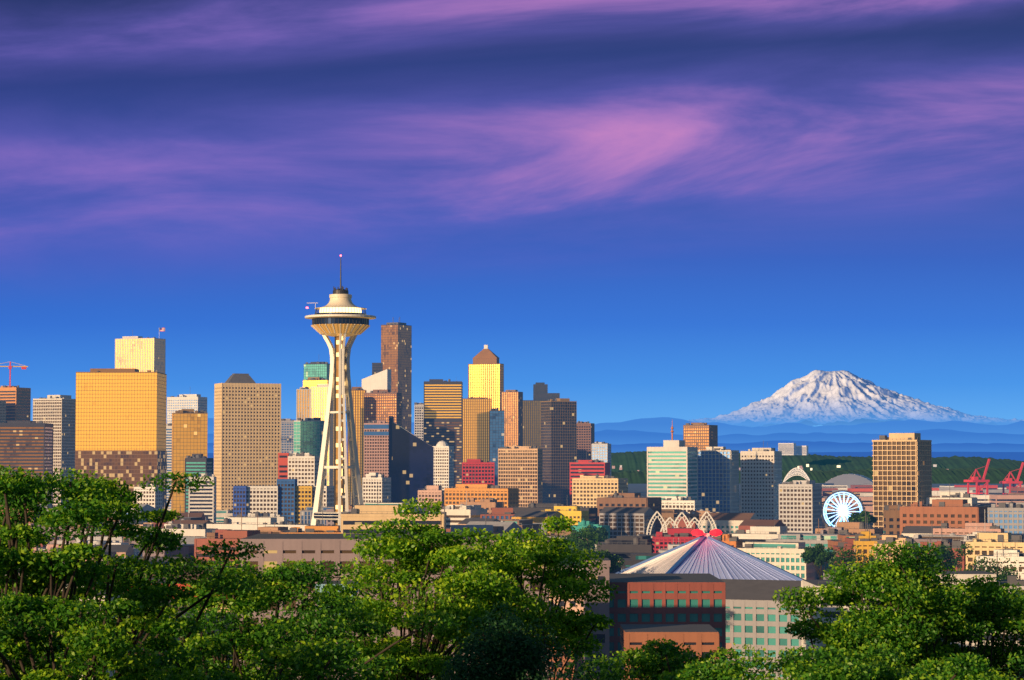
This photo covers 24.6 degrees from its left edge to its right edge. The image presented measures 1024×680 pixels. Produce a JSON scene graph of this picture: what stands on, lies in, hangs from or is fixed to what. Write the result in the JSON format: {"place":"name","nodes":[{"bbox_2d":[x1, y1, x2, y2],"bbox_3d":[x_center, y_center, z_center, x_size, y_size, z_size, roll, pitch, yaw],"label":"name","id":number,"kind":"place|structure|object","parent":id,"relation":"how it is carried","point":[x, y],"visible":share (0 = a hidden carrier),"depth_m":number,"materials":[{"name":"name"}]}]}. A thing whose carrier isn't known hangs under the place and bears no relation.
{"place":"outdoors","nodes":[
{"label":"outdoors","id":0,"kind":"place"},
{"bbox_2d":[33,395,75,507],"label":"building","id":1,"kind":"structure","parent":0,"point":[58,412],"depth_m":2706.02,"materials":[{"name":"beige concrete"}]},
{"bbox_2d":[75,368,166,450],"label":"gold glass tower","id":2,"kind":"structure","parent":0,"point":[120,408],"depth_m":2499.71,"materials":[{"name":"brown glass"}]},
{"bbox_2d":[75,450,166,508],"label":"building","id":3,"kind":"structure","parent":0,"point":[133,467],"depth_m":2492.61,"materials":[{"name":"concrete"}]},
{"bbox_2d":[167,394,206,423],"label":"cream tower","id":4,"kind":"structure","parent":0,"point":[196,402],"depth_m":3311.53,"materials":[{"name":"white glass"}]},
{"bbox_2d":[171,409,207,512],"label":"bronze glass tower","id":5,"kind":"structure","parent":0,"point":[189,432],"depth_m":2351.35,"materials":[{"name":"gold glass"}]},
{"bbox_2d":[214,373,280,512],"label":"building","id":6,"kind":"structure","parent":0,"point":[247,428],"depth_m":2208.47,"materials":[{"name":"beige concrete"}]},
{"bbox_2d":[364,420,388,476],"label":"pink tower","id":7,"kind":"structure","parent":0,"point":[376,446],"depth_m":2497.20,"materials":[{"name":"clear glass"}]},
{"bbox_2d":[362,369,390,392],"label":"skyscraper","id":8,"kind":"structure","parent":0,"point":[381,380],"depth_m":3307.89,"materials":[{"name":"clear glass"}]},
{"bbox_2d":[364,389,401,426],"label":"office building","id":9,"kind":"structure","parent":0,"point":[382,405],"depth_m":3008.07,"materials":[{"name":"brown glass"}]},
{"bbox_2d":[501,390,522,445],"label":"brown tower","id":10,"kind":"structure","parent":0,"point":[512,403],"depth_m":3403.53,"materials":[{"name":"brown glass"}]},
{"bbox_2d":[0,0,1023,426],"label":"sky","id":11,"kind":"structure","parent":0,"point":[680,209],"materials":[{"name":"blue"}]},
{"bbox_2d":[448,515,618,679],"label":"tree","id":12,"kind":"object","parent":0,"point":[562,621],"depth_m":86.54,"materials":[{"name":"plant"}]},
{"bbox_2d":[523,382,559,448],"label":"stepped crown tower","id":13,"kind":"structure","parent":0,"point":[531,421],"depth_m":3698.70,"materials":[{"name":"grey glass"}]},
{"bbox_2d":[541,398,576,505],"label":"building","id":14,"kind":"structure","parent":0,"point":[559,431],"depth_m":3004.54,"materials":[{"name":"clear glass"}]},
{"bbox_2d":[577,421,594,459],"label":"office building","id":15,"kind":"structure","parent":0,"point":[585,435],"depth_m":3300.81,"materials":[{"name":"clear glass"}]},
{"bbox_2d":[569,459,609,504],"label":"red block","id":16,"kind":"structure","parent":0,"point":[578,468],"depth_m":2605.17,"materials":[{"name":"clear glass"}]},
{"bbox_2d":[166,417,1023,435],"bbox_3d":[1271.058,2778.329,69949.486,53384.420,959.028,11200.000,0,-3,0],"label":"foothills","id":17,"kind":"structure","parent":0,"point":[661,424],"depth_m":68527.97,"materials":[{"name":"blue"}]},
{"bbox_2d":[168,470,1023,527],"bbox_3d":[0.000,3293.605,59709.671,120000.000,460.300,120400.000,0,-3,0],"label":"ground","id":18,"kind":"structure","parent":0,"point":[638,488],"depth_m":5360.08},
{"bbox_2d":[0,385,30,422],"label":"office building","id":19,"kind":"structure","parent":18,"relation":"on","point":[17,398],"depth_m":2956.33,"materials":[{"name":"brown glass"}]},
{"bbox_2d":[0,421,52,506],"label":"building","id":20,"kind":"structure","parent":18,"relation":"on","point":[27,445],"depth_m":2497.55,"materials":[{"name":"brown glass"}]},
{"bbox_2d":[0,464,143,673],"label":"tree","id":21,"kind":"object","parent":18,"relation":"on","point":[78,511],"depth_m":49.77,"materials":[{"name":"plant"}]},
{"bbox_2d":[0,591,191,679],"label":"tree","id":22,"kind":"object","parent":18,"relation":"on","point":[67,612],"depth_m":44.77,"materials":[{"name":"plant"}]},
{"bbox_2d":[0,471,271,679],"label":"tree","id":23,"kind":"object","parent":18,"relation":"on","point":[151,592],"depth_m":53.75,"materials":[{"name":"plant"}]},
{"bbox_2d":[115,333,165,373],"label":"skyscraper","id":24,"kind":"structure","parent":18,"relation":"on","point":[142,354],"depth_m":3616.82,"materials":[{"name":"gold glass"}]},
{"bbox_2d":[134,476,161,511],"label":"building","id":25,"kind":"structure","parent":18,"relation":"on","point":[151,497],"depth_m":1999.05,"materials":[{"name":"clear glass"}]},
{"bbox_2d":[137,505,216,536],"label":"low white row","id":26,"kind":"object","parent":18,"relation":"on","point":[196,530],"visible":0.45,"depth_m":1301.64,"materials":[{"name":"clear glass"}]},
{"bbox_2d":[0,619,384,679],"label":"tree","id":27,"kind":"object","parent":18,"relation":"on","point":[310,655],"depth_m":48.93,"materials":[{"name":"plant"}]},
{"bbox_2d":[184,454,213,512],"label":"building","id":28,"kind":"structure","parent":18,"relation":"on","point":[197,463],"depth_m":2302.41,"materials":[{"name":"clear glass"}]},
{"bbox_2d":[189,473,215,522],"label":"white band","id":29,"kind":"object","parent":18,"relation":"on","point":[203,501],"visible":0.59,"depth_m":2095.39,"materials":[{"name":"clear glass"}]},
{"bbox_2d":[194,507,259,568],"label":"building","id":30,"kind":"structure","parent":18,"relation":"on","point":[229,535],"depth_m":1085.11,"materials":[{"name":"brown concrete"}]},
{"bbox_2d":[233,486,246,515],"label":"panel block","id":31,"kind":"structure","parent":18,"relation":"on","point":[239,497],"depth_m":1795.90,"materials":[{"name":"blue glass"}]},
{"bbox_2d":[246,486,277,515],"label":"panel block","id":32,"kind":"structure","parent":18,"relation":"on","point":[262,499],"depth_m":1798.90,"materials":[{"name":"white concrete"}]},
{"bbox_2d":[205,517,323,530],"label":"low white row","id":33,"kind":"object","parent":18,"relation":"on","point":[248,523],"visible":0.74,"depth_m":1415.81,"materials":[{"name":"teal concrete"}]},
{"bbox_2d":[77,557,465,679],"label":"tree","id":34,"kind":"object","parent":18,"relation":"on","point":[291,576],"depth_m":68.41,"materials":[{"name":"plant"}]},
{"bbox_2d":[277,479,296,522],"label":"panel block","id":35,"kind":"structure","parent":18,"relation":"on","point":[286,497],"depth_m":1801.97,"materials":[{"name":"blue concrete"}]},
{"bbox_2d":[281,419,294,455],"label":"building","id":36,"kind":"structure","parent":18,"relation":"on","point":[287,426],"depth_m":3297.20,"materials":[{"name":"blue glass"}]},
{"bbox_2d":[296,386,310,420],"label":"building","id":37,"kind":"structure","parent":18,"relation":"on","point":[303,402],"depth_m":2999.52,"materials":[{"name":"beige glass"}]},
{"bbox_2d":[295,486,312,523],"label":"panel block","id":38,"kind":"structure","parent":18,"relation":"on","point":[303,497],"depth_m":1804.93,"materials":[{"name":"yellow concrete"}]},
{"bbox_2d":[288,452,319,485],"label":"office building","id":39,"kind":"structure","parent":18,"relation":"on","point":[303,467],"depth_m":1901.02,"materials":[{"name":"beige concrete"}]},
{"bbox_2d":[293,418,326,485],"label":"office building","id":40,"kind":"structure","parent":18,"relation":"on","point":[307,435],"depth_m":2303.58,"materials":[{"name":"glass"}]},
{"bbox_2d":[281,503,340,532],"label":"building","id":41,"kind":"structure","parent":18,"relation":"on","point":[322,528],"depth_m":1184.27,"materials":[{"name":"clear glass"}]},
{"bbox_2d":[304,361,329,379],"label":"teal tower top","id":42,"kind":"structure","parent":18,"relation":"on","point":[317,369],"depth_m":3509.40,"materials":[{"name":"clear glass"}]},
{"bbox_2d":[311,384,332,485],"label":"building","id":43,"kind":"structure","parent":18,"relation":"on","point":[319,392],"depth_m":2953.73,"materials":[{"name":"concrete"}]},
{"bbox_2d":[305,255,375,530],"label":"observation tower","id":44,"kind":"structure","parent":18,"relation":"on","point":[340,317],"depth_m":1367.27,"materials":[{"name":"white paint"}]},
{"bbox_2d":[347,387,366,505],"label":"gold sliver","id":45,"kind":"object","parent":18,"relation":"on","point":[358,400],"visible":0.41,"depth_m":3097.47,"materials":[{"name":"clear glass"}]},
{"bbox_2d":[362,473,390,502],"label":"building","id":46,"kind":"structure","parent":18,"relation":"on","point":[369,491],"depth_m":2000.40,"materials":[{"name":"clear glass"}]},
{"bbox_2d":[341,482,446,532],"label":"low-rise building","id":47,"kind":"structure","parent":18,"relation":"on","point":[358,515],"depth_m":1146.99,"materials":[{"name":"beige concrete"}]},
{"bbox_2d":[239,533,548,679],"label":"low-rise building","id":48,"kind":"structure","parent":18,"relation":"on","point":[319,547],"depth_m":418.32,"materials":[{"name":"brown concrete"}]},
{"bbox_2d":[381,317,411,432],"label":"skyscraper","id":49,"kind":"structure","parent":18,"relation":"on","point":[396,348],"depth_m":3816.26,"materials":[{"name":"brown glass"}]},
{"bbox_2d":[264,497,546,679],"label":"tree","id":50,"kind":"object","parent":18,"relation":"on","point":[414,551],"depth_m":78.80,"materials":[{"name":"plant"}]},
{"bbox_2d":[389,416,434,502],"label":"skyscraper","id":51,"kind":"structure","parent":18,"relation":"on","point":[411,464],"depth_m":2346.76,"materials":[{"name":"glass"}]},
{"bbox_2d":[423,419,462,487],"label":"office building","id":52,"kind":"structure","parent":18,"relation":"on","point":[449,432],"depth_m":3194.32,"materials":[{"name":"black glass"}]},
{"bbox_2d":[424,379,462,418],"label":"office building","id":53,"kind":"structure","parent":52,"relation":"on","point":[443,399],"depth_m":3199.88,"materials":[{"name":"gold glass"}]},
{"bbox_2d":[433,441,453,489],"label":"high-rise building","id":54,"kind":"structure","parent":18,"relation":"on","point":[444,464],"depth_m":2499.84,"materials":[{"name":"beige concrete"}]},
{"bbox_2d":[440,491,486,527],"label":"building","id":55,"kind":"structure","parent":18,"relation":"on","point":[456,514],"depth_m":1545.83,"materials":[{"name":"beige concrete"}]},
{"bbox_2d":[463,397,491,461],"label":"skyscraper","id":56,"kind":"structure","parent":18,"relation":"on","point":[476,427],"depth_m":3497.61,"materials":[{"name":"gold glass"}]},
{"bbox_2d":[462,459,494,484],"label":"red block","id":57,"kind":"structure","parent":18,"relation":"on","point":[477,471],"depth_m":2296.21,"materials":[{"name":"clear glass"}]},
{"bbox_2d":[444,483,518,507],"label":"low-rise building","id":58,"kind":"structure","parent":18,"relation":"on","point":[508,497],"depth_m":1757.78,"materials":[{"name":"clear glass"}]},
{"bbox_2d":[468,345,503,408],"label":"tower","id":59,"kind":"structure","parent":18,"relation":"on","point":[486,373],"depth_m":3611.44,"materials":[{"name":"yellow glass"}]},
{"bbox_2d":[490,405,503,484],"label":"skyscraper","id":60,"kind":"structure","parent":18,"relation":"on","point":[496,429],"depth_m":2997.75,"materials":[{"name":"glass"}]},
{"bbox_2d":[429,600,588,679],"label":"tree","id":61,"kind":"object","parent":18,"relation":"on","point":[514,646],"depth_m":61.31,"materials":[{"name":"plant"}]},
{"bbox_2d":[498,441,542,506],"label":"high-rise building","id":62,"kind":"structure","parent":18,"relation":"on","point":[520,468],"depth_m":2102.73,"materials":[{"name":"beige concrete"}]},
{"bbox_2d":[511,511,564,533],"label":"building","id":63,"kind":"structure","parent":18,"relation":"on","point":[537,516],"depth_m":1503.49,"materials":[{"name":"grey concrete"}]},
{"bbox_2d":[508,502,597,523],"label":"building","id":64,"kind":"structure","parent":18,"relation":"on","point":[593,513],"depth_m":1661.34,"materials":[{"name":"brown concrete"}]},
{"bbox_2d":[541,506,588,525],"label":"building","id":65,"kind":"structure","parent":18,"relation":"on","point":[575,513],"depth_m":1605.43,"materials":[{"name":"yellow concrete"}]},
{"bbox_2d":[552,527,602,560],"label":"city tree","id":66,"kind":"object","parent":18,"relation":"on","point":[578,540],"visible":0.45,"depth_m":894.67,"materials":[{"name":"plant"}]},
{"bbox_2d":[572,474,627,507],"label":"building","id":67,"kind":"structure","parent":18,"relation":"on","point":[587,491],"depth_m":2005.28,"materials":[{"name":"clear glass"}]},
{"bbox_2d":[207,452,1023,469],"bbox_3d":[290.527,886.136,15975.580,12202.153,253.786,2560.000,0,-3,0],"label":"distant hills","id":68,"kind":"structure","parent":18,"relation":"on","point":[1017,456],"depth_m":15793.32,"materials":[{"name":"blue"}]},
{"bbox_2d":[597,523,653,572],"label":"building","id":69,"kind":"structure","parent":18,"relation":"on","point":[624,546],"depth_m":1163.81,"materials":[{"name":"grey concrete"}]},
{"bbox_2d":[599,507,654,537],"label":"building","id":70,"kind":"structure","parent":18,"relation":"on","point":[619,519],"depth_m":1557.01,"materials":[{"name":"grey concrete"}]},
{"bbox_2d":[597,492,661,532],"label":"building","id":71,"kind":"structure","parent":18,"relation":"on","point":[615,499],"depth_m":1708.73,"materials":[{"name":"concrete"}]},
{"bbox_2d":[609,573,725,679],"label":"brick apartment","id":72,"kind":"structure","parent":18,"relation":"on","point":[670,598],"depth_m":517.52,"materials":[{"name":"brown brick"}]},
{"bbox_2d":[620,624,719,679],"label":"building","id":73,"kind":"structure","parent":72,"relation":"attached to","point":[701,639],"depth_m":427.52,"materials":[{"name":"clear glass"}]},
{"bbox_2d":[652,528,701,552],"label":"low building","id":74,"kind":"structure","parent":18,"relation":"on","point":[660,540],"depth_m":1146.39,"materials":[{"name":"red concrete"}]},
{"bbox_2d":[646,511,716,534],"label":"arches","id":75,"kind":"structure","parent":18,"relation":"on","point":[674,524],"depth_m":1502.85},
{"bbox_2d":[662,496,701,513],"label":"building","id":76,"kind":"structure","parent":18,"relation":"on","point":[674,502],"depth_m":1851.94,"materials":[{"name":"white concrete"}]},
{"bbox_2d":[616,529,804,580],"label":"arena roof","id":77,"kind":"structure","parent":18,"relation":"on","point":[708,553],"depth_m":873.66,"materials":[{"name":"metal"}]},
{"bbox_2d":[701,513,759,533],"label":"building","id":78,"kind":"structure","parent":18,"relation":"on","point":[725,522],"depth_m":1638.71,"materials":[{"name":"grey concrete"}]},
{"bbox_2d":[727,521,786,546],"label":"building","id":79,"kind":"structure","parent":18,"relation":"on","point":[758,533],"depth_m":1257.15,"materials":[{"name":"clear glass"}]},
{"bbox_2d":[720,579,800,679],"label":"building","id":80,"kind":"structure","parent":18,"relation":"on","point":[756,618],"depth_m":648.57,"materials":[{"name":"beige concrete"}]},
{"bbox_2d":[737,541,815,579],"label":"building","id":81,"kind":"structure","parent":18,"relation":"on","point":[785,556],"depth_m":1073.05,"materials":[{"name":"beige concrete"}]},
{"bbox_2d":[766,530,837,579],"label":"building","id":82,"kind":"structure","parent":18,"relation":"on","point":[809,540],"depth_m":1113.55,"materials":[{"name":"white concrete"}]},
{"bbox_2d":[800,543,836,579],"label":"city tree","id":83,"kind":"object","parent":18,"relation":"on","point":[816,553],"depth_m":995.29,"materials":[{"name":"plant"}]},
{"bbox_2d":[822,490,865,526],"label":"ferris wheel","id":84,"kind":"object","parent":18,"relation":"on","point":[843,510],"visible":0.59,"depth_m":1945.04,"materials":[{"name":"white"}]},
{"bbox_2d":[825,473,872,487],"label":"roof","id":85,"kind":"structure","parent":18,"relation":"on","point":[850,479],"depth_m":4933.06,"materials":[{"name":"white metal"}]},
{"bbox_2d":[825,545,881,579],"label":"city tree","id":86,"kind":"object","parent":18,"relation":"on","point":[842,558],"depth_m":717.93,"materials":[{"name":"plant"}]},
{"bbox_2d":[853,511,879,561],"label":"yellow apartment building","id":87,"kind":"structure","parent":18,"relation":"on","point":[865,541],"depth_m":996.73,"materials":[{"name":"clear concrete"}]},
{"bbox_2d":[883,499,901,534],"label":"building","id":88,"kind":"structure","parent":18,"relation":"on","point":[891,517],"depth_m":1316.35,"materials":[{"name":"concrete"}]},
{"bbox_2d":[801,571,1023,673],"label":"building","id":89,"kind":"structure","parent":18,"relation":"on","point":[965,575],"depth_m":603.02,"materials":[{"name":"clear glass"}]},
{"bbox_2d":[900,483,987,534],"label":"building","id":90,"kind":"structure","parent":18,"relation":"on","point":[956,513],"depth_m":1306.05,"materials":[{"name":"concrete"}]},
{"bbox_2d":[920,543,973,570],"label":"city tree","id":91,"kind":"object","parent":18,"relation":"on","point":[948,554],"depth_m":895.23,"materials":[{"name":"plant"}]},
{"bbox_2d":[933,523,1003,534],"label":"building","id":92,"kind":"structure","parent":18,"relation":"on","point":[969,528],"depth_m":1102.87,"materials":[{"name":"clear glass"}]},
{"bbox_2d":[966,532,1023,569],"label":"building","id":93,"kind":"structure","parent":18,"relation":"on","point":[983,543],"depth_m":943.61,"materials":[{"name":"beige concrete"}]},
{"bbox_2d":[976,545,1023,579],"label":"building","id":94,"kind":"structure","parent":18,"relation":"on","point":[1012,554],"depth_m":799.95,"materials":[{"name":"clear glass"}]},
{"bbox_2d":[987,501,1023,536],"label":"building","id":95,"kind":"structure","parent":18,"relation":"on","point":[1008,517],"depth_m":1403.28,"materials":[{"name":"concrete"}]},
{"bbox_2d":[583,558,609,679],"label":"building","id":96,"kind":"structure","parent":0,"point":[600,608],"depth_m":512.66,"materials":[{"name":"concrete"}]},
{"bbox_2d":[207,440,1023,452],"bbox_3d":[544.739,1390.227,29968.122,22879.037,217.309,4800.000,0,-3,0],"label":"foothills","id":97,"kind":"structure","parent":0,"point":[822,446],"depth_m":29232.89,"materials":[{"name":"blue"}]},
{"bbox_2d":[208,429,1023,444],"bbox_3d":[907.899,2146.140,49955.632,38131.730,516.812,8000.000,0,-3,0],"label":"foothills","id":98,"kind":"structure","parent":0,"point":[619,437],"depth_m":48756.93,"materials":[{"name":"blue"}]},
{"bbox_2d":[553,638,758,679],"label":"tree","id":99,"kind":"object","parent":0,"point":[650,660],"depth_m":69.24,"materials":[{"name":"plant"}]},
{"bbox_2d":[647,422,697,499],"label":"spire tower","id":100,"kind":"structure","parent":0,"point":[672,467],"depth_m":1904.59,"materials":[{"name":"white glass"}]},
{"bbox_2d":[683,419,717,449],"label":"office building","id":101,"kind":"structure","parent":0,"point":[701,436],"depth_m":2704.74,"materials":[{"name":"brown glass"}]},
{"bbox_2d":[698,447,738,512],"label":"tower","id":102,"kind":"structure","parent":0,"point":[718,479],"depth_m":1951.84,"materials":[{"name":"blue glass"}]},
{"bbox_2d":[740,440,781,519],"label":"office building","id":103,"kind":"structure","parent":0,"point":[761,474],"depth_m":2001.79,"materials":[{"name":"blue glass"}]},
{"bbox_2d":[779,479,821,533],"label":"cream tower","id":104,"kind":"structure","parent":0,"point":[800,506],"depth_m":1801.07,"materials":[{"name":"white concrete"}]},
{"bbox_2d":[611,451,1023,471],"bbox_3d":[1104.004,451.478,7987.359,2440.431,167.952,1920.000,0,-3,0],"label":"forested hill","id":105,"kind":"structure","parent":0,"point":[631,461],"depth_m":7777.07,"materials":[{"name":"plant"}]},
{"bbox_2d":[611,467,1023,483],"bbox_3d":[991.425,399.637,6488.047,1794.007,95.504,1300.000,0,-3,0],"label":"forested hill","id":106,"kind":"structure","parent":0,"point":[959,476],"depth_m":6342.97,"materials":[{"name":"plant"}]},
{"bbox_2d":[675,642,1023,679],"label":"tree","id":107,"kind":"object","parent":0,"point":[841,665],"depth_m":59.39,"materials":[{"name":"plant"}]},
{"bbox_2d":[688,370,1023,426],"bbox_3d":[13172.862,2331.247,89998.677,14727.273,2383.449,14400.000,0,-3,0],"label":"mountain","id":108,"kind":"structure","parent":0,"point":[824,398],"depth_m":86911.06,"materials":[{"name":"snow"}]},
{"bbox_2d":[772,541,998,679],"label":"tree","id":109,"kind":"object","parent":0,"point":[838,635],"depth_m":93.23,"materials":[{"name":"plant"}]},
{"bbox_2d":[872,433,931,527],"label":"building","id":110,"kind":"structure","parent":0,"point":[902,468],"depth_m":1505.96,"materials":[{"name":"beige concrete"}]},
{"bbox_2d":[902,574,1023,679],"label":"tree","id":111,"kind":"object","parent":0,"point":[1009,615],"depth_m":98.38,"materials":[{"name":"plant"}]},
{"bbox_2d":[952,555,1021,579],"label":"city tree","id":112,"kind":"object","parent":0,"point":[1002,575],"depth_m":636.21,"materials":[{"name":"plant"}]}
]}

